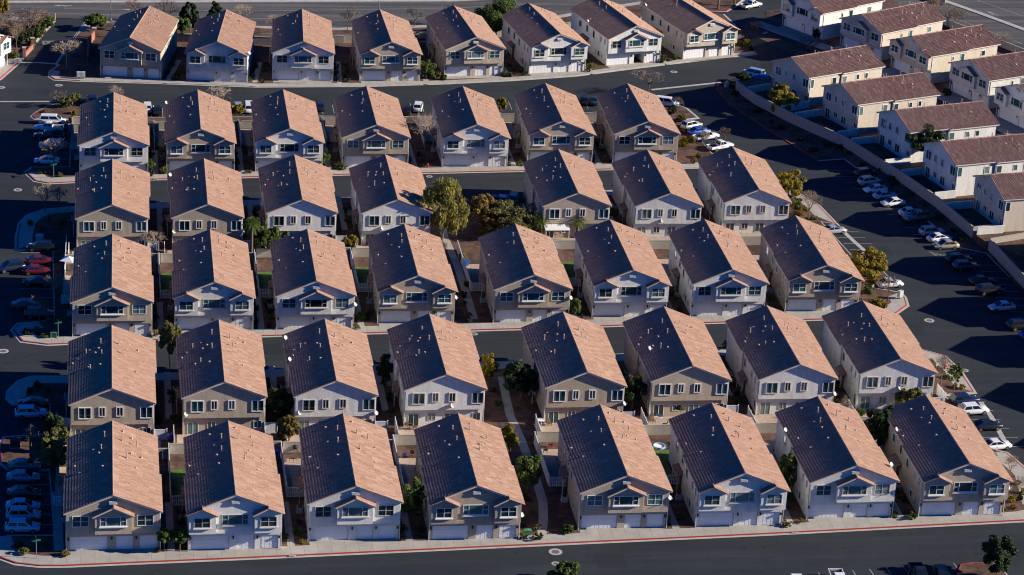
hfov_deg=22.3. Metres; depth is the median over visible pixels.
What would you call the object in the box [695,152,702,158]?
shrub
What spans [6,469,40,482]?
sedan car
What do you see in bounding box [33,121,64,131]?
pickup truck
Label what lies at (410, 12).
bare tree
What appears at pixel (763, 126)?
red kerb
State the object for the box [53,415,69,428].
vinyl fence
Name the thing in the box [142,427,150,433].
window
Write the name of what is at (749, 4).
pickup truck
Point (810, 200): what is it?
bare tree
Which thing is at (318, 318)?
garage door
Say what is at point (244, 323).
garage door
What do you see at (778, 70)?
window
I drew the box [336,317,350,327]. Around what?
garage door
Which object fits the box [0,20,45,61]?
planting bed
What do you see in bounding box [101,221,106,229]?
window
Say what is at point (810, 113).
yard wall
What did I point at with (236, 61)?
window
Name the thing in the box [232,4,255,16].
bare tree
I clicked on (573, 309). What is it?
tree
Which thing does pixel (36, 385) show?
shrub
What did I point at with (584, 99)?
suv car
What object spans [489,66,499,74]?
garage door
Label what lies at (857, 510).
garage door
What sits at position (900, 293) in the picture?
mailbox cluster
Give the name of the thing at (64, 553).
shrub
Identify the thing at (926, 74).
garage door
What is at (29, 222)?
shrub
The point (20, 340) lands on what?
gutter
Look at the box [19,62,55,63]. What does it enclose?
valley gutter
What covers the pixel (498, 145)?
window
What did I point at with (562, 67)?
garage door
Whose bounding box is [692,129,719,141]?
pickup truck
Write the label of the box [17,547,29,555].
shrub
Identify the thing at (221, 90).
bare tree
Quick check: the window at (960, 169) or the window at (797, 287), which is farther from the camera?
the window at (960, 169)
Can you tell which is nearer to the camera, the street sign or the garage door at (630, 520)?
the street sign
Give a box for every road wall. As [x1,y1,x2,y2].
[943,18,951,27]
[951,21,964,28]
[997,39,1023,51]
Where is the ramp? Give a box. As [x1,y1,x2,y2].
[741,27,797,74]
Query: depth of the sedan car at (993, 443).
389.01 m
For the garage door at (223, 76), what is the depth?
530.41 m
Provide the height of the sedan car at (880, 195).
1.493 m
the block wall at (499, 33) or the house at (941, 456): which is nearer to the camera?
the house at (941, 456)
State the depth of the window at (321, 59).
531.57 m
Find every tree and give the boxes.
[0,0,9,21]
[0,12,14,23]
[0,12,27,41]
[7,23,26,49]
[9,7,33,28]
[18,10,41,35]
[22,425,40,446]
[26,16,47,24]
[30,296,49,320]
[32,180,59,211]
[33,7,50,19]
[39,211,63,231]
[40,137,71,161]
[40,427,70,471]
[41,411,67,439]
[45,273,67,302]
[49,40,84,63]
[50,89,66,101]
[50,186,67,207]
[83,13,107,29]
[108,85,123,94]
[122,0,143,10]
[138,230,168,252]
[146,158,155,169]
[155,0,180,13]
[156,526,171,550]
[158,320,181,371]
[170,526,189,550]
[177,17,190,33]
[179,1,200,33]
[206,1,222,15]
[206,86,231,98]
[231,103,244,117]
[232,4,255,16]
[240,216,262,251]
[250,221,281,248]
[265,387,293,421]
[266,15,279,23]
[275,414,301,440]
[280,231,299,237]
[323,151,330,163]
[339,6,360,29]
[343,235,358,247]
[376,353,392,381]
[402,476,425,524]
[406,7,423,26]
[410,112,441,156]
[417,177,469,240]
[420,59,436,77]
[441,2,459,8]
[464,193,497,229]
[474,0,516,34]
[478,215,503,234]
[480,199,534,228]
[481,353,499,384]
[496,97,507,112]
[500,361,538,401]
[501,424,518,451]
[515,454,541,493]
[528,212,551,233]
[547,560,579,574]
[568,297,581,314]
[569,215,588,231]
[624,374,647,411]
[631,69,663,91]
[672,96,684,111]
[699,131,709,143]
[718,127,731,140]
[745,21,765,29]
[767,84,799,111]
[776,169,806,196]
[777,452,796,486]
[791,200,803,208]
[797,36,825,49]
[799,189,822,219]
[838,395,853,408]
[850,246,888,279]
[863,404,893,446]
[878,274,897,300]
[894,387,922,403]
[905,123,946,151]
[927,0,945,10]
[936,5,960,26]
[936,354,954,383]
[944,9,966,22]
[946,362,963,392]
[981,534,1018,574]
[995,32,1013,42]
[1004,453,1017,472]
[1012,475,1023,497]
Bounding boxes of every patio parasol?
[60,256,73,270]
[675,405,685,412]
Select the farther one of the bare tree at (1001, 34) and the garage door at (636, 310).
the bare tree at (1001, 34)
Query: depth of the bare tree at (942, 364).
408.83 m
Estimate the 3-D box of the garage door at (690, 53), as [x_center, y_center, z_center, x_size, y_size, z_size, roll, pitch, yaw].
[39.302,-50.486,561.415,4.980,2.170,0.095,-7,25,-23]
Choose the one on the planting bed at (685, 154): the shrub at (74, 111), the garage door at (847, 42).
the shrub at (74, 111)
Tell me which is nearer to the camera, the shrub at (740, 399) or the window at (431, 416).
the window at (431, 416)
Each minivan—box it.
[39,113,65,123]
[243,100,251,112]
[657,95,679,106]
[741,67,765,75]
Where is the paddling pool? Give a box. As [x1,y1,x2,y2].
[653,442,665,449]
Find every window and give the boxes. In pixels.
[3,41,10,51]
[72,516,88,526]
[75,428,86,434]
[78,305,91,314]
[78,407,91,419]
[81,240,89,244]
[83,221,94,231]
[84,147,95,155]
[99,407,105,416]
[99,516,127,527]
[100,305,123,315]
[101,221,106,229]
[103,148,123,156]
[104,50,114,58]
[116,221,121,229]
[116,407,123,416]
[120,52,138,60]
[131,147,142,155]
[132,304,145,313]
[136,221,146,231]
[137,514,153,525]
[138,240,144,245]
[140,406,152,418]
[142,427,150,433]
[145,53,155,60]
[170,146,182,154]
[179,220,189,230]
[179,301,193,311]
[187,422,197,433]
[189,56,200,64]
[190,144,210,152]
[191,400,203,412]
[193,518,210,529]
[196,220,201,228]
[202,299,225,309]
[207,421,215,427]
[208,55,225,63]
[211,220,216,228]
[211,400,217,409]
[218,146,231,154]
[221,514,248,526]
[228,400,234,409]
[231,220,241,230]
[232,58,244,66]
[234,301,249,310]
[251,400,263,411]
[253,421,261,427]
[259,145,271,153]
[259,516,277,528]
[273,216,284,225]
[277,55,287,62]
[279,144,299,152]
[282,298,295,307]
[290,216,295,223]
[294,56,311,63]
[299,420,309,427]
[302,399,315,410]
[304,299,327,308]
[305,216,310,223]
[307,145,319,153]
[315,506,331,516]
[318,56,328,63]
[322,399,328,408]
[325,216,335,225]
[335,298,348,307]
[339,399,346,408]
[341,507,368,518]
[347,140,358,147]
[362,398,374,409]
[364,57,375,64]
[365,234,374,244]
[366,140,385,148]
[369,215,379,225]
[378,505,393,515]
[381,56,399,63]
[382,294,397,304]
[385,215,390,223]
[392,140,403,147]
[400,215,405,223]
[405,292,427,302]
[406,57,417,64]
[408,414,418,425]
[412,393,425,404]
[419,215,429,225]
[428,413,435,420]
[432,393,438,401]
[435,508,452,519]
[437,294,451,303]
[444,413,454,417]
[446,141,458,149]
[449,392,455,401]
[450,51,459,58]
[462,504,489,516]
[466,139,485,147]
[467,51,484,58]
[471,392,483,403]
[472,413,480,419]
[489,51,499,57]
[493,141,505,149]
[499,506,517,518]
[500,292,513,301]
[522,292,544,301]
[532,137,544,145]
[534,50,544,57]
[545,231,553,237]
[548,411,558,422]
[549,209,559,218]
[550,47,566,55]
[551,136,570,144]
[551,292,564,300]
[553,390,565,401]
[565,209,570,216]
[567,411,575,415]
[572,390,578,399]
[574,48,584,55]
[578,137,590,145]
[579,209,585,216]
[586,495,602,505]
[589,390,595,398]
[598,208,608,218]
[598,288,612,298]
[611,389,623,400]
[612,40,621,48]
[612,496,638,506]
[619,136,630,143]
[620,286,641,296]
[628,39,644,47]
[637,137,656,144]
[637,227,645,234]
[641,209,651,218]
[647,494,663,504]
[648,38,657,45]
[651,288,665,297]
[653,227,659,232]
[653,404,663,416]
[657,209,662,216]
[658,384,671,395]
[662,136,673,144]
[666,227,675,235]
[671,209,677,216]
[672,404,679,410]
[676,440,678,452]
[677,384,684,392]
[688,404,698,410]
[689,35,699,43]
[690,209,700,218]
[694,383,700,392]
[698,286,711,295]
[703,32,718,40]
[703,495,720,506]
[715,383,727,394]
[719,287,741,295]
[725,32,735,40]
[725,223,734,230]
[729,492,754,503]
[730,205,740,214]
[741,223,747,228]
[746,205,751,212]
[748,286,761,294]
[754,223,763,231]
[759,205,765,212]
[759,402,770,414]
[765,382,778,393]
[765,494,782,505]
[775,65,781,75]
[778,205,788,214]
[778,402,786,408]
[781,3,789,12]
[783,433,786,446]
[784,382,791,391]
[792,283,806,292]
[795,6,807,17]
[800,382,807,390]
[802,77,808,88]
[809,13,817,22]
[810,79,814,88]
[813,281,834,290]
[815,485,831,495]
[822,381,834,392]
[825,91,831,101]
[825,107,829,118]
[832,77,836,83]
[840,115,845,124]
[841,485,866,496]
[843,22,850,31]
[843,283,857,292]
[851,104,857,115]
[852,26,864,36]
[859,106,863,115]
[860,397,870,408]
[866,376,878,387]
[871,32,878,41]
[874,484,890,494]
[878,396,886,402]
[879,134,884,145]
[880,117,886,128]
[882,104,887,110]
[884,376,891,385]
[890,44,898,53]
[892,431,895,444]
[894,143,899,153]
[900,376,907,385]
[904,48,916,59]
[904,132,909,143]
[918,55,926,65]
[921,376,934,386]
[925,149,931,160]
[925,166,929,178]
[927,485,944,496]
[939,175,944,185]
[949,132,954,139]
[949,164,955,176]
[952,67,959,76]
[952,482,977,493]
[957,167,962,176]
[960,71,972,83]
[975,199,980,211]
[976,181,981,194]
[978,78,986,88]
[984,166,989,173]
[988,484,1004,495]
[989,210,993,220]
[995,92,1003,102]
[996,165,1001,172]
[998,198,1003,211]
[1005,202,1010,211]
[1009,96,1022,109]
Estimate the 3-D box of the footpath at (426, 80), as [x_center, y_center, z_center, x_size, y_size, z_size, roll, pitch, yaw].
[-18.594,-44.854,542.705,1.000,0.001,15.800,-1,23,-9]
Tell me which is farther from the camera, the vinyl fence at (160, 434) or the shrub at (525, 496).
the vinyl fence at (160, 434)
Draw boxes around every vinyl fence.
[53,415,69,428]
[64,235,66,278]
[148,241,158,250]
[154,428,166,439]
[168,443,170,504]
[238,120,241,148]
[254,248,258,294]
[265,422,277,432]
[281,441,286,496]
[321,117,326,143]
[336,235,346,240]
[350,247,357,291]
[375,420,387,431]
[393,434,404,495]
[394,417,398,434]
[417,116,423,143]
[457,240,470,290]
[534,431,549,485]
[535,414,541,431]
[623,411,634,416]
[640,407,648,424]
[727,404,738,411]
[747,405,756,422]
[936,383,946,401]
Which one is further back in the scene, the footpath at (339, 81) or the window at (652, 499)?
the footpath at (339, 81)
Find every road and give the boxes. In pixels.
[0,0,641,26]
[0,0,1023,574]
[891,0,1023,47]
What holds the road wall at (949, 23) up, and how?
on the terrace
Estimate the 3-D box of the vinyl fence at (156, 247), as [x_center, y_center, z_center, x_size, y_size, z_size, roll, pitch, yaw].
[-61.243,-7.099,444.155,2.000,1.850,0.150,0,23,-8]
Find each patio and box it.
[55,467,66,500]
[63,275,72,302]
[71,132,78,148]
[155,129,165,145]
[177,433,270,442]
[240,129,252,145]
[284,459,302,495]
[290,435,299,440]
[325,125,336,141]
[357,245,368,247]
[398,426,421,434]
[399,458,415,488]
[422,125,434,141]
[466,264,483,289]
[505,122,516,137]
[539,423,558,430]
[541,449,564,484]
[551,237,574,239]
[590,122,599,137]
[646,416,674,424]
[648,238,669,239]
[659,259,674,284]
[740,234,760,235]
[752,255,758,264]
[753,414,776,422]
[764,440,777,462]
[855,408,884,415]
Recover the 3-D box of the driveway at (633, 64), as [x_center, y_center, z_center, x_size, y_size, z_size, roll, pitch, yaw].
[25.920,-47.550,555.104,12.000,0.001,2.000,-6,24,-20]
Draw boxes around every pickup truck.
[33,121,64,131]
[33,129,63,139]
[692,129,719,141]
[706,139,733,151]
[740,0,761,9]
[828,568,844,574]
[907,562,927,574]
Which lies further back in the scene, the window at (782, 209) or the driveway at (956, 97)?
the driveway at (956, 97)
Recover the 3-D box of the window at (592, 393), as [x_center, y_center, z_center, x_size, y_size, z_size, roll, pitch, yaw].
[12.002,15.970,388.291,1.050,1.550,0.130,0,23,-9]
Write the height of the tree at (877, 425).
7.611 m
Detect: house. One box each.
[0,34,10,66]
[62,420,162,550]
[65,325,156,435]
[69,233,153,336]
[72,158,150,246]
[77,92,149,171]
[98,6,178,78]
[162,89,236,171]
[166,158,244,242]
[169,229,255,329]
[175,319,267,433]
[181,420,284,551]
[184,9,255,82]
[249,89,324,171]
[258,154,337,244]
[268,228,357,329]
[269,9,334,81]
[282,318,378,427]
[297,413,403,541]
[333,86,410,165]
[349,154,432,244]
[350,9,422,80]
[367,224,457,323]
[387,313,487,426]
[414,413,524,540]
[425,5,505,75]
[430,86,510,165]
[478,223,572,321]
[500,3,590,73]
[513,83,596,161]
[521,311,627,422]
[522,149,611,237]
[557,404,672,529]
[569,0,663,65]
[573,219,671,317]
[595,83,680,161]
[611,149,703,237]
[622,306,731,416]
[640,0,739,58]
[668,219,769,315]
[668,402,790,527]
[697,146,791,233]
[725,305,838,414]
[759,215,864,311]
[771,45,885,106]
[774,396,899,519]
[780,0,884,39]
[821,71,940,133]
[822,300,937,408]
[839,1,945,60]
[877,100,999,162]
[882,394,1013,516]
[889,23,1000,83]
[922,131,1023,195]
[948,50,1023,108]
[973,169,1023,231]
[992,83,1023,128]
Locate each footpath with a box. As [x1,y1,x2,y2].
[52,492,63,550]
[152,150,157,177]
[156,201,162,234]
[157,302,163,340]
[164,60,180,82]
[164,372,171,418]
[165,502,174,556]
[236,147,244,175]
[246,201,255,233]
[252,63,261,85]
[255,297,264,334]
[268,366,278,411]
[283,502,295,555]
[323,147,332,174]
[335,196,347,229]
[336,61,341,84]
[354,296,365,333]
[373,365,388,410]
[400,493,414,546]
[409,143,416,166]
[419,69,428,82]
[439,227,477,318]
[498,377,547,542]
[502,63,512,77]
[508,146,517,169]
[591,147,602,166]
[666,504,681,534]
[782,508,798,532]
[893,500,907,523]
[995,452,1023,503]
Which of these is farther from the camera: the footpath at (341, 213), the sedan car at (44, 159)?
the sedan car at (44, 159)
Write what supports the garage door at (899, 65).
in the house at (931, 55)
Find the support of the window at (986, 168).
in the house at (957, 164)
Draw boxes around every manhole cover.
[0,349,8,352]
[549,548,561,554]
[924,318,933,321]
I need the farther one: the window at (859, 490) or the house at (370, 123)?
the house at (370, 123)
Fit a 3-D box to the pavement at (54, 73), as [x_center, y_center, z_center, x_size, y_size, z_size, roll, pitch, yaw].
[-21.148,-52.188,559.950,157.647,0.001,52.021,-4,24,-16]
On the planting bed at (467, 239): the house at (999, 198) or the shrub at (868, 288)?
the shrub at (868, 288)
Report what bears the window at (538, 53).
in the house at (535, 39)
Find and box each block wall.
[56,412,59,485]
[64,253,159,263]
[68,123,158,131]
[71,116,79,140]
[151,121,240,128]
[158,448,168,458]
[160,252,255,262]
[169,441,280,453]
[177,33,191,41]
[188,33,270,44]
[241,120,324,128]
[256,247,349,257]
[261,34,343,42]
[283,439,392,452]
[320,117,406,124]
[344,35,418,42]
[352,247,444,256]
[394,434,415,444]
[413,31,425,38]
[415,117,431,124]
[493,30,501,36]
[501,114,514,120]
[536,431,558,441]
[553,240,574,248]
[585,114,596,121]
[644,424,670,434]
[649,240,669,248]
[735,80,1000,237]
[741,236,760,244]
[755,422,776,432]
[988,232,1023,287]
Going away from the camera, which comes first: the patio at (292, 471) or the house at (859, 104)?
the patio at (292, 471)
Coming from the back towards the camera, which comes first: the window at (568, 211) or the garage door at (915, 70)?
the garage door at (915, 70)
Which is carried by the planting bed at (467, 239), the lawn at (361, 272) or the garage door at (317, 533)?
the lawn at (361, 272)
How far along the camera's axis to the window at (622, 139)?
495.24 m
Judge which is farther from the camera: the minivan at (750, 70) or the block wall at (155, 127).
the minivan at (750, 70)
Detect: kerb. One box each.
[0,62,18,78]
[0,350,1023,565]
[0,354,1002,537]
[13,194,906,344]
[17,190,895,322]
[26,103,610,182]
[27,100,712,171]
[50,13,719,80]
[52,2,756,86]
[716,83,817,160]
[818,158,1008,276]
[957,562,992,574]
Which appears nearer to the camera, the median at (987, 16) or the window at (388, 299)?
the window at (388, 299)
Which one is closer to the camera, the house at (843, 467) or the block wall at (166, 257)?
the house at (843, 467)
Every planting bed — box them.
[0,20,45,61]
[1,355,1023,555]
[20,190,897,336]
[28,100,711,177]
[53,4,754,82]
[692,0,740,9]
[717,83,1020,285]
[958,563,1005,574]
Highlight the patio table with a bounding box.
[288,454,298,462]
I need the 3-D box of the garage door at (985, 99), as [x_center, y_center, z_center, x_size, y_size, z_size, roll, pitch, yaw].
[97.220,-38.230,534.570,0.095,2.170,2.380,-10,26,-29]
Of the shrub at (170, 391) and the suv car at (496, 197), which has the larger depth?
the suv car at (496, 197)
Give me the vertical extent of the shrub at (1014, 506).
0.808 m
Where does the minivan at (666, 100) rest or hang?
on the road at (966, 328)
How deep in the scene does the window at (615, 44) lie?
551.67 m
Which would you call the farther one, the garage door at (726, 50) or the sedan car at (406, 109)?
the garage door at (726, 50)
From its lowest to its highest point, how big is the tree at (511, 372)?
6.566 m
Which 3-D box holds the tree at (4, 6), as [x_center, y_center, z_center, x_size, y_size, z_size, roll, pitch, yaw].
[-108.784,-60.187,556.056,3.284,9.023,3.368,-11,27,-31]
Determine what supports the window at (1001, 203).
in the house at (999, 198)
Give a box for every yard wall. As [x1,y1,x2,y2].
[748,83,770,91]
[781,101,809,110]
[795,109,821,117]
[838,128,858,136]
[851,135,876,144]
[885,157,910,165]
[901,167,921,175]
[935,190,956,198]
[947,200,972,208]
[976,225,1003,234]
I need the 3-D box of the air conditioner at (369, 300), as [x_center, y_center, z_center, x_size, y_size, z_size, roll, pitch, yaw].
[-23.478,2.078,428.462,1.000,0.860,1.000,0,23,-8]
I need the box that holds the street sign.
[31,536,40,557]
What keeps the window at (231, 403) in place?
in the house at (221, 366)
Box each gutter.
[0,20,55,79]
[0,101,57,101]
[0,348,1023,567]
[10,190,908,345]
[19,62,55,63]
[24,103,699,183]
[48,1,756,87]
[651,82,721,89]
[716,0,744,11]
[844,232,865,250]
[979,402,1005,439]
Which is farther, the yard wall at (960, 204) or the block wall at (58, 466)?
the yard wall at (960, 204)
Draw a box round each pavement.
[0,16,32,76]
[0,349,1023,564]
[14,190,905,342]
[28,162,698,181]
[51,2,755,85]
[753,21,1016,134]
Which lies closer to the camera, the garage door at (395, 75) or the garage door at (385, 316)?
the garage door at (385, 316)
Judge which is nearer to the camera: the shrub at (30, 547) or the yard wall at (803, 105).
the shrub at (30, 547)
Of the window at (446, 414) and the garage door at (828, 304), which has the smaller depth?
the window at (446, 414)
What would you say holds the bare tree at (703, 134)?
on the planting bed at (685, 154)
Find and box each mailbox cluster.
[77,71,84,78]
[897,290,903,298]
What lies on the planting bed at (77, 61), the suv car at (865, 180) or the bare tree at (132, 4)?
the bare tree at (132, 4)
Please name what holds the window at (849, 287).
in the house at (804, 264)
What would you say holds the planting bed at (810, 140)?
on the terrace
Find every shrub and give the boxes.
[3,22,20,33]
[8,49,19,58]
[13,34,25,42]
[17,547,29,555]
[20,26,33,37]
[21,328,31,334]
[25,37,36,45]
[26,544,33,549]
[27,219,33,225]
[33,23,46,37]
[34,380,41,387]
[41,16,54,27]
[41,332,49,337]
[42,168,51,173]
[59,96,72,107]
[60,550,70,556]
[68,93,80,101]
[69,109,77,114]
[154,412,162,422]
[159,165,167,173]
[167,389,175,393]
[168,396,173,402]
[169,414,180,423]
[175,507,185,513]
[252,207,259,216]
[252,316,258,322]
[263,298,272,306]
[292,527,302,535]
[338,162,346,169]
[344,216,351,221]
[354,323,360,329]
[355,312,366,320]
[363,309,371,314]
[380,377,387,385]
[386,391,393,400]
[400,524,407,532]
[435,71,440,76]
[440,74,446,79]
[459,252,465,261]
[460,291,466,297]
[494,400,502,404]
[519,66,526,74]
[519,532,527,538]
[520,519,524,527]
[523,494,530,500]
[531,532,543,539]
[532,524,541,530]
[559,523,574,533]
[585,63,594,68]
[667,106,676,113]
[675,114,686,121]
[676,512,685,519]
[678,136,688,146]
[689,137,695,142]
[690,157,695,163]
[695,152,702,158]
[725,79,734,85]
[734,395,744,403]
[736,71,749,80]
[743,38,749,45]
[747,44,754,49]
[767,294,774,300]
[775,124,784,129]
[781,519,791,526]
[787,491,793,501]
[791,208,805,216]
[810,215,817,219]
[812,28,820,37]
[822,142,832,145]
[832,395,839,402]
[834,144,843,149]
[834,384,842,391]
[856,408,866,416]
[862,285,875,293]
[869,297,884,306]
[887,174,898,181]
[890,510,897,517]
[898,494,907,501]
[906,510,917,519]
[942,88,951,95]
[959,236,967,242]
[1007,495,1015,502]
[1010,504,1017,508]
[1017,491,1023,499]
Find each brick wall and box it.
[26,44,32,55]
[87,31,94,62]
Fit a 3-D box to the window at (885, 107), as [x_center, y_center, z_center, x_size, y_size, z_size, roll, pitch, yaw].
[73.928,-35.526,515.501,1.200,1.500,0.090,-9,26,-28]
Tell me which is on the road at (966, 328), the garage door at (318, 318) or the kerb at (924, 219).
the kerb at (924, 219)
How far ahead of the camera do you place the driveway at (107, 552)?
346.07 m
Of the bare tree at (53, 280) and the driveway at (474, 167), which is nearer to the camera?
the bare tree at (53, 280)
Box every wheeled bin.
[168,433,172,440]
[275,449,279,457]
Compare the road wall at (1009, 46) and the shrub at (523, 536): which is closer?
the shrub at (523, 536)
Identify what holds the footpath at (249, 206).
on the planting bed at (467, 239)
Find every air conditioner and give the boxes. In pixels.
[60,515,64,522]
[67,309,71,315]
[167,304,172,309]
[296,505,302,513]
[366,297,372,303]
[386,379,391,385]
[479,296,485,302]
[560,494,567,502]
[577,291,582,297]
[623,370,629,377]
[675,492,682,499]
[727,369,732,375]
[766,286,772,292]
[896,483,901,489]
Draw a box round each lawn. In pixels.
[161,273,172,293]
[171,469,184,499]
[257,272,271,292]
[355,267,369,288]
[562,261,574,281]
[655,450,671,478]
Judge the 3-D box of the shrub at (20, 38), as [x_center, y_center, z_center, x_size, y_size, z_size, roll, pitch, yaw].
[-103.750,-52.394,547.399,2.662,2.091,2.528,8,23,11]
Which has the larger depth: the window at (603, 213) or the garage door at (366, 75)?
the garage door at (366, 75)
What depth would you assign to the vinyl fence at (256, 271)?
435.03 m
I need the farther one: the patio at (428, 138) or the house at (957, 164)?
the patio at (428, 138)
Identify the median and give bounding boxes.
[8,0,472,2]
[946,0,1023,30]
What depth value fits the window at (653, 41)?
554.64 m
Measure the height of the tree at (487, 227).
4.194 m
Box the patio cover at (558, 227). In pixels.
[544,224,569,239]
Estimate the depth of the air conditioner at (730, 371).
408.90 m
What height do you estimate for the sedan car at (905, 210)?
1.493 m
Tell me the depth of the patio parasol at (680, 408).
391.87 m
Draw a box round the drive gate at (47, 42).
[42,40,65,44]
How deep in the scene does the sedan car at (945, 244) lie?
464.32 m
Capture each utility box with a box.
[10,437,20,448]
[35,234,43,240]
[50,331,57,337]
[524,528,531,535]
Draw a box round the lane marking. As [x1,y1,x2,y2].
[222,6,483,10]
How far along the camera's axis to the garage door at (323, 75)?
533.91 m
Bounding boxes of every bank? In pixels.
[719,75,773,84]
[766,8,780,16]
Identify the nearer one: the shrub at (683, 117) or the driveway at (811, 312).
the driveway at (811, 312)
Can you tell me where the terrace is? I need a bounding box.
[740,0,1023,292]
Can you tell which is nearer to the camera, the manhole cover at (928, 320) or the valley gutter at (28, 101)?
the manhole cover at (928, 320)
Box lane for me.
[756,26,1005,135]
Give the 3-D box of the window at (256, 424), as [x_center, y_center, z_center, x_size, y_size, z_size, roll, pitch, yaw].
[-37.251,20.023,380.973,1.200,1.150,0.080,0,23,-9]
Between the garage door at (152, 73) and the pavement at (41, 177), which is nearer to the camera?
the pavement at (41, 177)
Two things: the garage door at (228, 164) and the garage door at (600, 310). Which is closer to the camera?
the garage door at (600, 310)
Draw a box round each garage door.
[0,56,3,66]
[70,536,107,549]
[75,323,106,334]
[82,164,96,169]
[103,66,126,76]
[114,323,128,330]
[116,536,132,548]
[133,68,143,77]
[133,164,145,170]
[134,323,148,334]
[139,535,156,548]
[148,69,158,78]
[169,161,195,170]
[178,318,208,329]
[189,70,213,80]
[191,536,228,549]
[216,318,229,322]
[219,72,229,80]
[219,161,231,168]
[234,72,245,81]
[235,318,249,328]
[237,535,254,548]
[258,160,277,167]
[260,535,277,547]
[274,70,298,79]
[279,317,309,328]
[304,71,315,79]
[311,526,347,539]
[317,317,330,320]
[319,71,330,80]
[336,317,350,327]
[344,156,370,165]
[356,526,372,538]
[362,71,385,79]
[378,525,395,538]
[380,311,410,321]
[391,71,401,80]
[393,156,405,161]
[406,71,417,80]
[417,311,431,317]
[432,526,467,538]
[436,311,450,320]
[444,156,470,165]
[446,66,469,75]
[475,66,485,74]
[476,156,487,165]
[476,525,492,537]
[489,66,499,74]
[492,156,504,165]
[496,310,525,320]
[498,525,515,537]
[530,63,552,72]
[530,152,548,158]
[532,310,546,320]
[551,310,565,315]
[558,62,568,71]
[572,62,582,70]
[577,152,589,160]
[581,515,616,527]
[594,305,623,315]
[608,55,628,64]
[614,152,638,161]
[624,514,640,527]
[630,305,644,315]
[646,514,663,526]
[647,53,656,61]
[649,305,662,311]
[662,152,673,159]
[684,48,704,58]
[693,304,722,314]
[698,513,733,525]
[709,47,718,55]
[722,46,730,54]
[728,304,742,314]
[740,512,757,524]
[747,304,760,311]
[762,512,779,524]
[785,17,800,30]
[787,299,816,310]
[804,24,811,34]
[809,504,843,517]
[822,299,836,309]
[840,299,854,308]
[843,37,859,46]
[851,504,867,516]
[872,504,888,515]
[874,48,880,58]
[894,59,909,73]
[913,67,920,72]
[921,502,955,514]
[924,71,929,80]
[952,82,967,97]
[962,502,978,513]
[971,91,978,100]
[981,95,988,106]
[983,501,1000,513]
[999,107,1015,123]
[1018,117,1023,128]
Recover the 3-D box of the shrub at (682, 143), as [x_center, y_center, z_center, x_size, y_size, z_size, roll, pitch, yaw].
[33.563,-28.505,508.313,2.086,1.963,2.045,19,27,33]
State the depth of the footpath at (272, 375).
399.97 m
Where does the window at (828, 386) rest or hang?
in the house at (776, 360)
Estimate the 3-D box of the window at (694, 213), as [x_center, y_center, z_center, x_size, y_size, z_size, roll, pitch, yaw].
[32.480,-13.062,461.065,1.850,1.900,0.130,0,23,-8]
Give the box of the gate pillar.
[22,46,25,57]
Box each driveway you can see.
[68,548,158,556]
[74,335,150,338]
[100,75,159,81]
[187,80,246,84]
[190,548,279,555]
[273,80,331,83]
[277,328,298,332]
[309,538,398,546]
[361,80,418,82]
[379,322,404,326]
[430,538,518,545]
[443,166,505,168]
[447,75,502,78]
[494,321,536,325]
[530,71,585,75]
[579,527,665,534]
[593,316,636,320]
[607,62,659,67]
[684,55,734,60]
[691,315,738,319]
[696,524,782,531]
[775,26,819,41]
[786,310,835,314]
[807,516,891,523]
[832,45,847,48]
[882,68,906,74]
[919,514,1003,520]
[941,91,971,102]
[995,116,1023,133]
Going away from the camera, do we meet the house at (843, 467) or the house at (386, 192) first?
the house at (843, 467)
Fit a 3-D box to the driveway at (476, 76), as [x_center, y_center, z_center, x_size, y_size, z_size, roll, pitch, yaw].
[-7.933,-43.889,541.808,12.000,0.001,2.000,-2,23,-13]
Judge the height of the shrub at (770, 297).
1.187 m
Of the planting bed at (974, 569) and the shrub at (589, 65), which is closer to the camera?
the planting bed at (974, 569)
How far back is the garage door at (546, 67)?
546.31 m
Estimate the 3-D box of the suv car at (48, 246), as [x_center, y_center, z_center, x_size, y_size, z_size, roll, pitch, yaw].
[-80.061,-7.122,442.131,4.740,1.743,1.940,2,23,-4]
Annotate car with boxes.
[0,258,25,273]
[4,517,40,533]
[5,497,40,509]
[5,505,41,521]
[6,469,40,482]
[6,485,41,498]
[7,458,41,471]
[11,298,40,309]
[15,404,46,419]
[16,396,48,407]
[22,264,50,275]
[22,275,50,286]
[24,306,53,319]
[25,254,53,265]
[26,239,54,252]
[34,155,59,164]
[38,138,63,149]
[87,94,96,101]
[143,102,151,112]
[152,105,162,114]
[315,100,324,111]
[402,105,411,114]
[412,101,423,111]
[491,194,501,204]
[498,194,507,202]
[508,192,518,203]
[579,94,588,105]
[589,96,597,105]
[680,119,702,128]
[687,126,710,134]
[737,34,743,39]
[750,73,771,78]
[824,224,846,233]
[853,167,878,176]
[857,175,881,186]
[862,183,887,193]
[872,190,897,200]
[876,277,903,288]
[880,197,906,207]
[897,206,922,215]
[902,209,933,222]
[918,225,944,236]
[926,232,952,242]
[932,239,959,249]
[932,564,948,574]
[944,252,971,263]
[948,392,979,406]
[951,259,979,271]
[958,401,989,415]
[968,274,995,285]
[972,418,1002,431]
[975,282,1003,295]
[985,438,1012,449]
[988,300,1016,311]
[1005,318,1023,331]
[1018,330,1023,338]
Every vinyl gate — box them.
[53,495,62,506]
[61,294,69,303]
[160,289,172,298]
[171,495,184,505]
[259,288,273,297]
[287,486,303,497]
[358,283,371,291]
[471,282,484,291]
[549,476,565,486]
[569,278,580,286]
[666,475,678,484]
[668,277,676,285]
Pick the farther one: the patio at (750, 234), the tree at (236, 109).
the tree at (236, 109)
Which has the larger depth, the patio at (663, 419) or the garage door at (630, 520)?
the patio at (663, 419)

